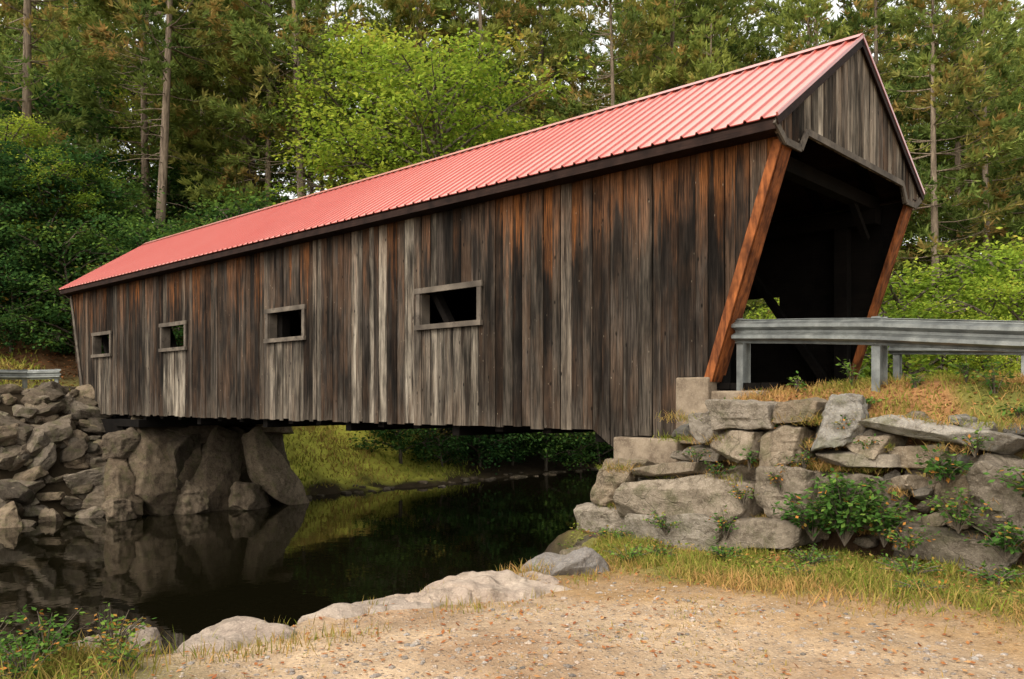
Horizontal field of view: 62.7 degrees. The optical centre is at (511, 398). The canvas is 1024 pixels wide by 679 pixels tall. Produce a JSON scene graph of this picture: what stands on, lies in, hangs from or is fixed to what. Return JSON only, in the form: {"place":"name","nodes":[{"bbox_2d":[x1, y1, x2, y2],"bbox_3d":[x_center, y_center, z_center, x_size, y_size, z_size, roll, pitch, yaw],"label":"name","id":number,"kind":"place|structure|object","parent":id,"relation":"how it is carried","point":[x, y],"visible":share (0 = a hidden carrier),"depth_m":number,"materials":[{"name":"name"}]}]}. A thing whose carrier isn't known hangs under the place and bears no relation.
{"place":"outdoors","nodes":[
{"label":"outdoors","id":0,"kind":"place"},
{"bbox_2d":[0,469,598,654],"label":"river water","id":1,"kind":"structure","parent":0,"point":[185,577],"depth_m":17.87,"materials":[{"name":"black liquid"}]},
{"bbox_2d":[0,270,1023,678],"bbox_3d":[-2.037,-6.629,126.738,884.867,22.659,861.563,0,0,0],"label":"ground","id":2,"kind":"structure","parent":0,"point":[638,652],"depth_m":5.96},
{"bbox_2d":[0,612,48,655],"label":"riverbank weed","id":3,"kind":"object","parent":2,"relation":"on","point":[8,621],"visible":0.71,"depth_m":5.35,"materials":[{"name":"green plant"}]},
{"bbox_2d":[0,369,60,389],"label":"guardrail","id":4,"kind":"object","parent":2,"relation":"on","point":[24,375],"visible":0.74,"depth_m":26.97,"materials":[{"name":"metal"}]},
{"bbox_2d":[0,632,65,678],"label":"riverbank weed","id":5,"kind":"object","parent":2,"relation":"on","point":[16,655],"visible":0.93,"depth_m":5.10,"materials":[{"name":"green plant"}]},
{"bbox_2d":[0,111,76,269],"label":"maple tree","id":6,"kind":"object","parent":2,"relation":"on","point":[20,130],"visible":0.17,"depth_m":34.73,"materials":[{"name":"green plant"}]},
{"bbox_2d":[0,186,77,314],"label":"understory tree","id":7,"kind":"object","parent":2,"relation":"on","point":[25,227],"visible":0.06,"depth_m":32.66,"materials":[{"name":"green plant"}]},
{"bbox_2d":[0,221,85,352],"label":"understory tree","id":8,"kind":"object","parent":2,"relation":"on","point":[10,335],"visible":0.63,"depth_m":30.79,"materials":[{"name":"green plant"}]},
{"bbox_2d":[0,141,94,327],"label":"understory tree","id":9,"kind":"object","parent":2,"relation":"on","point":[3,181],"visible":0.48,"depth_m":31.11,"materials":[{"name":"green plant"}]},
{"bbox_2d":[0,604,98,660],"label":"riverbank weed","id":10,"kind":"object","parent":2,"relation":"on","point":[57,635],"visible":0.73,"depth_m":5.45,"materials":[{"name":"green plant"}]},
{"bbox_2d":[1,142,133,344],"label":"maple tree","id":11,"kind":"object","parent":2,"relation":"on","point":[62,189],"visible":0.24,"depth_m":32.88,"materials":[{"name":"green plant"}]},
{"bbox_2d":[0,129,138,332],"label":"understory tree","id":12,"kind":"object","parent":2,"relation":"on","point":[93,157],"visible":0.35,"depth_m":32.62,"materials":[{"name":"green plant"}]},
{"bbox_2d":[0,0,146,213],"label":"pine tree","id":13,"kind":"object","parent":2,"relation":"on","point":[52,49],"visible":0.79,"depth_m":37.48,"materials":[{"name":"green plant"}]},
{"bbox_2d":[0,209,152,362],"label":"understory tree","id":14,"kind":"object","parent":2,"relation":"on","point":[65,247],"visible":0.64,"depth_m":30.88,"materials":[{"name":"green plant"}]},
{"bbox_2d":[31,158,175,351],"bbox_3d":[-17.430,-5.579,35.281,7.446,8.550,6.974,0,-1,11],"label":"understory tree","id":15,"kind":"object","parent":2,"relation":"on","point":[117,199],"visible":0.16,"depth_m":34.92,"materials":[{"name":"green plant"}]},
{"bbox_2d":[73,625,161,655],"bbox_3d":[-2.885,1.907,6.191,0.596,0.456,0.487,0,0,-34],"label":"boulder","id":16,"kind":"object","parent":2,"relation":"on","point":[150,631],"visible":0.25,"depth_m":6.14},
{"bbox_2d":[81,602,154,655],"bbox_3d":[-2.712,1.590,5.689,0.416,0.428,0.496,0,0,42],"label":"riverbank weed","id":17,"kind":"object","parent":2,"relation":"on","point":[110,628],"visible":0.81,"depth_m":5.71,"materials":[{"name":"green plant"}]},
{"bbox_2d":[55,217,183,353],"bbox_3d":[-14.270,-3.542,32.474,6.073,6.650,5.687,1,0,33],"label":"understory tree","id":18,"kind":"object","parent":2,"relation":"on","point":[137,237],"visible":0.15,"depth_m":31.77,"materials":[{"name":"green plant"}]},
{"bbox_2d":[45,198,200,347],"bbox_3d":[-15.057,-4.444,33.568,6.160,6.836,6.432,0,0,11],"label":"understory tree","id":19,"kind":"object","parent":2,"relation":"on","point":[114,223],"visible":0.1,"depth_m":33.06,"materials":[{"name":"green plant"}]},
{"bbox_2d":[88,633,157,671],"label":"riverbank weed","id":20,"kind":"object","parent":2,"relation":"on","point":[126,658],"visible":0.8,"depth_m":5.27,"materials":[{"name":"green plant"}]},
{"bbox_2d":[41,0,214,230],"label":"pine tree","id":21,"kind":"object","parent":2,"relation":"on","point":[144,114],"visible":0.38,"depth_m":42.83,"materials":[{"name":"green plant"}]},
{"bbox_2d":[78,0,267,227],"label":"pine tree","id":22,"kind":"object","parent":2,"relation":"on","point":[140,8],"visible":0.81,"depth_m":38.04,"materials":[{"name":"green plant"}]},
{"bbox_2d":[101,415,309,521],"bbox_3d":[-10.307,2.151,26.200,5.943,3.380,6.291,0,0,43],"label":"bridge abutment","id":23,"kind":"object","parent":2,"relation":"on","point":[161,467],"visible":0.92,"depth_m":24.36,"materials":[{"name":"stone"}]},
{"bbox_2d":[166,177,286,346],"bbox_3d":[-11.566,-4.375,34.889,7.175,8.550,7.661,0,-1,36],"label":"understory tree","id":24,"kind":"object","parent":2,"relation":"on","point":[248,207],"visible":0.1,"depth_m":33.98,"materials":[{"name":"green plant"}]},
{"bbox_2d":[174,616,295,652],"bbox_3d":[-2.051,1.914,6.089,1.106,0.502,0.758,0,0,28],"label":"boulder","id":25,"kind":"object","parent":2,"relation":"on","point":[233,629],"visible":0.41,"depth_m":6.10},
{"bbox_2d":[140,0,341,217],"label":"pine tree","id":26,"kind":"object","parent":2,"relation":"on","point":[191,116],"visible":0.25,"depth_m":43.02,"materials":[{"name":"green plant"}]},
{"bbox_2d":[0,340,499,489],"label":"bank grass","id":27,"kind":"structure","parent":2,"relation":"on","point":[308,428],"depth_m":31.81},
{"bbox_2d":[200,0,341,207],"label":"pine tree","id":28,"kind":"object","parent":2,"relation":"on","point":[232,65],"visible":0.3,"depth_m":40.03,"materials":[{"name":"green plant"}]},
{"bbox_2d":[197,0,377,200],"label":"pine tree","id":29,"kind":"object","parent":2,"relation":"on","point":[257,35],"visible":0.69,"depth_m":38.15,"materials":[{"name":"green plant"}]},
{"bbox_2d":[0,381,605,554],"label":"riverbank rocks","id":30,"kind":"object","parent":2,"relation":"on","point":[32,447],"visible":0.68,"depth_m":23.59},
{"bbox_2d":[226,3,495,218],"bbox_3d":[-6.871,-8.023,38.157,12.263,18.074,11.540,1,-1,-22],"label":"maple tree","id":31,"kind":"object","parent":2,"relation":"on","point":[334,111],"visible":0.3,"depth_m":36.67,"materials":[{"name":"green plant"}]},
{"bbox_2d":[297,586,472,623],"bbox_3d":[-0.954,1.940,7.024,1.748,0.672,1.020,0,0,-15],"label":"boulder","id":32,"kind":"object","parent":2,"relation":"on","point":[423,599],"visible":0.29,"depth_m":6.99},
{"bbox_2d":[345,428,468,466],"bbox_3d":[-4.287,-0.275,32.843,6.304,6.650,5.904,-2,0,44],"label":"understory tree","id":33,"kind":"object","parent":2,"relation":"on","point":[400,446],"visible":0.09,"depth_m":32.84,"materials":[{"name":"green plant"}]},
{"bbox_2d":[359,0,492,169],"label":"pine tree","id":34,"kind":"object","parent":2,"relation":"on","point":[419,18],"visible":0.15,"depth_m":43.51,"materials":[{"name":"green plant"}]},
{"bbox_2d":[403,428,484,466],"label":"understory tree","id":35,"kind":"object","parent":2,"relation":"on","point":[453,456],"visible":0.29,"depth_m":34.07,"materials":[{"name":"green plant"}]},
{"bbox_2d":[289,7,621,454],"bbox_3d":[-3.012,-6.241,35.567,11.183,18.474,12.803,0,0,-39],"label":"maple tree","id":36,"kind":"object","parent":2,"relation":"on","point":[432,86],"visible":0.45,"depth_m":34.12,"materials":[{"name":"green plant"}]},
{"bbox_2d":[403,0,568,148],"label":"pine tree","id":37,"kind":"object","parent":2,"relation":"on","point":[506,15],"visible":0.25,"depth_m":43.77,"materials":[{"name":"green plant"}]},
{"bbox_2d":[447,428,529,474],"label":"understory tree","id":38,"kind":"object","parent":2,"relation":"on","point":[491,451],"visible":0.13,"depth_m":34.77,"materials":[{"name":"green plant"}]},
{"bbox_2d":[419,570,572,602],"bbox_3d":[-0.114,1.919,7.553,1.632,0.690,1.088,0,0,0],"label":"boulder","id":39,"kind":"object","parent":2,"relation":"on","point":[504,585],"visible":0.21,"depth_m":7.41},
{"bbox_2d":[456,107,553,459],"bbox_3d":[1.688,-4.691,38.529,11.590,16.346,12.559,0,-1,34],"label":"maple tree","id":40,"kind":"object","parent":2,"relation":"on","point":[510,134],"visible":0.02,"depth_m":37.11,"materials":[{"name":"green plant"}]},
{"bbox_2d":[0,0,1023,349],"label":"distant forest","id":41,"kind":"object","parent":2,"relation":"on","point":[114,96],"visible":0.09,"depth_m":46.93,"materials":[{"name":"green plant"}]},
{"bbox_2d":[0,367,1023,678],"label":"bank grass","id":42,"kind":"structure","parent":2,"relation":"on","point":[712,571],"depth_m":7.51,"materials":[{"name":"plant"}]},
{"bbox_2d":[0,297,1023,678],"bbox_3d":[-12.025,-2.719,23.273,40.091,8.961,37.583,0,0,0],"label":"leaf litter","id":43,"kind":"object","parent":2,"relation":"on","point":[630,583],"visible":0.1,"depth_m":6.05,"materials":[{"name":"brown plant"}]},
{"bbox_2d":[477,432,579,465],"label":"understory tree","id":44,"kind":"object","parent":2,"relation":"on","point":[527,444],"visible":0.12,"depth_m":36.55,"materials":[{"name":"green plant"}]},
{"bbox_2d":[477,0,606,135],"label":"pine tree","id":45,"kind":"object","parent":2,"relation":"on","point":[554,28],"visible":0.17,"depth_m":49.13,"materials":[{"name":"green plant"}]},
{"bbox_2d":[501,432,599,470],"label":"understory tree","id":46,"kind":"object","parent":2,"relation":"on","point":[547,455],"visible":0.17,"depth_m":36.85,"materials":[{"name":"green plant"}]},
{"bbox_2d":[91,578,1021,678],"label":"gravel","id":47,"kind":"structure","parent":2,"relation":"on","point":[457,650],"depth_m":5.46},
{"bbox_2d":[521,547,609,575],"bbox_3d":[0.586,1.779,8.526,0.912,0.574,0.716,0,0,-24],"label":"boulder","id":48,"kind":"object","parent":2,"relation":"on","point":[583,560],"visible":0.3,"depth_m":8.30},
{"bbox_2d":[550,431,611,466],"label":"understory tree","id":49,"kind":"object","parent":2,"relation":"on","point":[600,445],"visible":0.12,"depth_m":39.18,"materials":[{"name":"green plant"}]},
{"bbox_2d":[549,432,613,462],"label":"understory tree","id":50,"kind":"object","parent":2,"relation":"on","point":[602,453],"visible":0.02,"depth_m":40.97,"materials":[{"name":"green plant"}]},
{"bbox_2d":[542,0,675,123],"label":"pine tree","id":51,"kind":"object","parent":2,"relation":"on","point":[586,32],"visible":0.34,"depth_m":43.53,"materials":[{"name":"green plant"}]},
{"bbox_2d":[586,523,634,540],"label":"plant","id":52,"kind":"object","parent":2,"relation":"on","point":[615,532],"visible":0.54,"depth_m":10.24,"materials":[{"name":"green plant"}]},
{"bbox_2d":[604,542,652,562],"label":"riverbank weed","id":53,"kind":"object","parent":2,"relation":"on","point":[634,551],"visible":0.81,"depth_m":8.71,"materials":[{"name":"green plant"}]},
{"bbox_2d":[644,540,681,558],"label":"riverbank weed","id":54,"kind":"object","parent":2,"relation":"on","point":[658,550],"visible":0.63,"depth_m":8.86,"materials":[{"name":"green plant"}]},
{"bbox_2d":[605,0,721,97],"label":"pine tree","id":55,"kind":"object","parent":2,"relation":"on","point":[671,71],"visible":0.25,"depth_m":44.13,"materials":[{"name":"green plant"}]},
{"bbox_2d":[614,377,768,463],"bbox_3d":[4.143,1.579,13.640,2.590,3.727,6.004,0,0,43],"label":"bridge abutment","id":56,"kind":"object","parent":2,"relation":"on","point":[693,394],"visible":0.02,"depth_m":11.51,"materials":[{"name":"concrete"}]},
{"bbox_2d":[59,33,924,447],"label":"covered bridge","id":57,"kind":"structure","parent":56,"relation":"on","point":[605,275],"depth_m":14.46,"materials":[{"name":"wood"}]},
{"bbox_2d":[91,280,777,357],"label":"window frames","id":58,"kind":"structure","parent":57,"relation":"in","point":[422,300],"depth_m":17.89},
{"bbox_2d":[637,0,783,93],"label":"pine tree","id":59,"kind":"object","parent":2,"relation":"on","point":[748,26],"visible":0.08,"depth_m":49.38,"materials":[{"name":"green plant"}]},
{"bbox_2d":[705,536,747,560],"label":"riverbank weed","id":60,"kind":"object","parent":2,"relation":"on","point":[721,550],"visible":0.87,"depth_m":8.56,"materials":[{"name":"green plant"}]},
{"bbox_2d":[685,14,778,318],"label":"pine tree","id":61,"kind":"object","parent":2,"relation":"on","point":[702,69],"visible":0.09,"depth_m":42.48,"materials":[{"name":"green plant"}]},
{"bbox_2d":[786,371,807,392],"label":"roadside weed","id":62,"kind":"object","parent":2,"relation":"on","point":[796,384],"visible":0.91,"depth_m":10.43,"materials":[{"name":"green plant"}]},
{"bbox_2d":[573,393,1023,575],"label":"stone retaining wall","id":63,"kind":"structure","parent":2,"relation":"on","point":[692,502],"depth_m":8.96,"materials":[{"name":"stone"}]},
{"bbox_2d":[643,511,682,534],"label":"leafy shrub","id":64,"kind":"object","parent":63,"relation":"on","point":[663,528],"visible":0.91,"depth_m":9.80,"materials":[{"name":"green plant"}]},
{"bbox_2d":[677,447,710,462],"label":"leafy shrub","id":65,"kind":"object","parent":63,"relation":"attached to","point":[697,454],"visible":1,"depth_m":9.84,"materials":[{"name":"green plant"}]},
{"bbox_2d":[703,461,736,478],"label":"leafy shrub","id":66,"kind":"object","parent":63,"relation":"on","point":[713,469],"visible":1,"depth_m":9.57,"materials":[{"name":"green plant"}]},
{"bbox_2d":[708,505,739,538],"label":"leafy shrub","id":67,"kind":"object","parent":63,"relation":"attached to","point":[721,524],"visible":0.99,"depth_m":9.23,"materials":[{"name":"green plant"}]},
{"bbox_2d":[725,482,757,506],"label":"leafy shrub","id":68,"kind":"object","parent":63,"relation":"attached to","point":[740,497],"visible":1,"depth_m":9.33,"materials":[{"name":"green plant"}]},
{"bbox_2d":[739,448,757,470],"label":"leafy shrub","id":69,"kind":"object","parent":63,"relation":"attached to","point":[750,460],"visible":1,"depth_m":9.29,"materials":[{"name":"green plant"}]},
{"bbox_2d":[766,462,794,494],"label":"leafy shrub","id":70,"kind":"object","parent":63,"relation":"on","point":[780,490],"visible":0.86,"depth_m":8.99,"materials":[{"name":"green plant"}]},
{"bbox_2d":[786,450,816,468],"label":"leafy shrub","id":71,"kind":"object","parent":63,"relation":"on","point":[803,463],"visible":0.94,"depth_m":8.94,"materials":[{"name":"green plant"}]},
{"bbox_2d":[771,492,851,540],"bbox_3d":[3.102,1.192,8.597,0.893,0.564,0.755,0,0,0],"label":"leafy shrub","id":72,"kind":"object","parent":63,"relation":"attached to","point":[813,531],"visible":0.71,"depth_m":8.60,"materials":[{"name":"green plant"}]},
{"bbox_2d":[797,468,898,545],"bbox_3d":[3.325,1.082,8.368,0.976,0.782,1.083,0,0,0],"label":"leafy shrub","id":73,"kind":"object","parent":63,"relation":"attached to","point":[843,512],"visible":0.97,"depth_m":8.27,"materials":[{"name":"green plant"}]},
{"bbox_2d":[859,493,926,546],"bbox_3d":[3.662,1.185,8.245,0.645,0.536,0.578,0,0,-10],"label":"leafy shrub","id":74,"kind":"object","parent":63,"relation":"attached to","point":[884,522],"visible":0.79,"depth_m":8.15,"materials":[{"name":"green plant"}]},
{"bbox_2d":[875,521,939,556],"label":"leafy shrub","id":75,"kind":"object","parent":63,"relation":"attached to","point":[901,544],"visible":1,"depth_m":7.92,"materials":[{"name":"green plant"}]},
{"bbox_2d":[914,443,973,487],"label":"leafy shrub","id":76,"kind":"object","parent":63,"relation":"attached to","point":[944,478],"visible":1,"depth_m":7.91,"materials":[{"name":"green plant"}]},
{"bbox_2d":[920,487,991,533],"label":"leafy shrub","id":77,"kind":"object","parent":63,"relation":"attached to","point":[957,519],"visible":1,"depth_m":7.76,"materials":[{"name":"green plant"}]},
{"bbox_2d":[953,427,995,457],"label":"leafy shrub","id":78,"kind":"object","parent":63,"relation":"on","point":[977,444],"visible":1,"depth_m":7.81,"materials":[{"name":"green plant"}]},
{"bbox_2d":[961,513,1023,561],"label":"leafy shrub","id":79,"kind":"object","parent":63,"relation":"attached to","point":[1009,545],"visible":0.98,"depth_m":7.43,"materials":[{"name":"green plant"}]},
{"bbox_2d":[983,466,1023,496],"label":"leafy shrub","id":80,"kind":"object","parent":63,"relation":"attached to","point":[1014,482],"visible":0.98,"depth_m":7.42,"materials":[{"name":"green plant"}]},
{"bbox_2d":[775,561,830,576],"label":"riverbank weed","id":81,"kind":"object","parent":2,"relation":"on","point":[795,567],"visible":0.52,"depth_m":7.61,"materials":[{"name":"green plant"}]},
{"bbox_2d":[744,298,870,382],"bbox_3d":[12.165,0.184,36.255,7.310,9.808,7.921,-1,0,-3],"label":"shrub","id":82,"kind":"object","parent":2,"relation":"on","point":[766,316],"visible":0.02,"depth_m":36.55,"materials":[{"name":"green plant"}]},
{"bbox_2d":[783,543,845,564],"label":"riverbank weed","id":83,"kind":"object","parent":2,"relation":"on","point":[811,559],"visible":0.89,"depth_m":8.20,"materials":[{"name":"green plant"}]},
{"bbox_2d":[738,0,913,135],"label":"pine tree","id":84,"kind":"object","parent":2,"relation":"on","point":[861,19],"visible":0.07,"depth_m":46.76,"materials":[{"name":"green plant"}]},
{"bbox_2d":[743,0,912,318],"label":"pine tree","id":85,"kind":"object","parent":2,"relation":"on","point":[808,11],"visible":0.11,"depth_m":41.83,"materials":[{"name":"green plant"}]},
{"bbox_2d":[836,357,869,385],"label":"roadside weed","id":86,"kind":"object","parent":2,"relation":"on","point":[851,370],"visible":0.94,"depth_m":9.92,"materials":[{"name":"green plant"}]},
{"bbox_2d":[731,316,1023,391],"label":"guardrail","id":87,"kind":"object","parent":2,"relation":"on","point":[879,334],"visible":0.91,"depth_m":9.53,"materials":[{"name":"metal"}]},
{"bbox_2d":[757,245,1021,381],"bbox_3d":[8.742,-0.501,18.965,5.871,5.328,6.102,0,0,-24],"label":"roadside shrub","id":88,"kind":"object","parent":2,"relation":"on","point":[917,285],"visible":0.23,"depth_m":18.09,"materials":[{"name":"green plant"}]},
{"bbox_2d":[819,0,975,263],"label":"pine tree","id":89,"kind":"object","parent":2,"relation":"on","point":[882,20],"visible":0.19,"depth_m":46.89,"materials":[{"name":"green plant"}]},
{"bbox_2d":[871,553,946,577],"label":"riverbank weed","id":90,"kind":"object","parent":2,"relation":"on","point":[913,567],"visible":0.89,"depth_m":7.58,"materials":[{"name":"green plant"}]},
{"bbox_2d":[902,373,925,388],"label":"roadside weed","id":91,"kind":"object","parent":2,"relation":"on","point":[915,381],"visible":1,"depth_m":9.29,"materials":[{"name":"green plant"}]},
{"bbox_2d":[892,576,951,594],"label":"riverbank weed","id":92,"kind":"object","parent":2,"relation":"on","point":[927,583],"visible":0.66,"depth_m":6.99,"materials":[{"name":"green plant"}]},
{"bbox_2d":[869,301,1020,375],"bbox_3d":[11.574,0.566,20.688,6.346,6.112,6.094,0,0,35],"label":"roadside shrub","id":93,"kind":"object","parent":2,"relation":"on","point":[916,365],"visible":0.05,"depth_m":20.41,"materials":[{"name":"green plant"}]},
{"bbox_2d":[882,0,1023,302],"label":"pine tree","id":94,"kind":"object","parent":2,"relation":"on","point":[1008,144],"visible":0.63,"depth_m":36.04,"materials":[{"name":"green plant"}]},
{"bbox_2d":[888,0,1023,318],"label":"pine tree","id":95,"kind":"object","parent":2,"relation":"on","point":[912,226],"visible":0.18,"depth_m":45.65,"materials":[{"name":"green plant"}]},
{"bbox_2d":[888,346,1023,379],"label":"guardrail","id":96,"kind":"object","parent":2,"relation":"on","point":[897,352],"visible":0.37,"depth_m":13.89,"materials":[{"name":"metal"}]},
{"bbox_2d":[889,274,1023,375],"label":"roadside shrub","id":97,"kind":"object","parent":2,"relation":"on","point":[1006,293],"visible":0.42,"depth_m":17.10,"materials":[{"name":"green plant"}]},
{"bbox_2d":[891,226,1023,375],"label":"roadside shrub","id":98,"kind":"object","parent":2,"relation":"on","point":[1015,265],"visible":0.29,"depth_m":18.80,"materials":[{"name":"green plant"}]},
{"bbox_2d":[896,0,1023,313],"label":"pine tree","id":99,"kind":"object","parent":2,"relation":"on","point":[948,212],"visible":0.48,"depth_m":39.42,"materials":[{"name":"green plant"}]},
{"bbox_2d":[948,355,977,381],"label":"roadside weed","id":100,"kind":"object","parent":2,"relation":"on","point":[964,373],"visible":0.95,"depth_m":9.06,"materials":[{"name":"green plant"}]},
{"bbox_2d":[932,311,1020,378],"bbox_3d":[8.540,-0.622,15.091,2.211,2.069,2.082,0,0,-42],"label":"roadside shrub","id":101,"kind":"object","parent":2,"relation":"on","point":[980,358],"visible":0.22,"depth_m":15.02,"materials":[{"name":"green plant"}]},
{"bbox_2d":[929,238,1023,371],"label":"maple tree","id":102,"kind":"object","parent":2,"relation":"on","point":[990,305],"visible":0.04,"depth_m":33.20,"materials":[{"name":"green plant"}]},
{"bbox_2d":[931,8,1023,311],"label":"pine tree","id":103,"kind":"object","parent":2,"relation":"on","point":[1007,217],"visible":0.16,"depth_m":44.65,"materials":[{"name":"green plant"}]},
{"bbox_2d":[958,560,1023,585],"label":"riverbank weed","id":104,"kind":"object","parent":2,"relation":"on","point":[992,576],"visible":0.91,"depth_m":7.30,"materials":[{"name":"green plant"}]},
{"bbox_2d":[966,359,1015,395],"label":"roadside weed","id":105,"kind":"object","parent":2,"relation":"on","point":[993,385],"visible":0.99,"depth_m":8.71,"materials":[{"name":"green plant"}]},
{"bbox_2d":[996,399,1023,417],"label":"roadside weed","id":106,"kind":"object","parent":2,"relation":"on","point":[1019,410],"visible":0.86,"depth_m":8.25,"materials":[{"name":"green plant"}]},
{"bbox_2d":[0,0,1023,253],"label":"sky","id":107,"kind":"structure","parent":0,"point":[603,48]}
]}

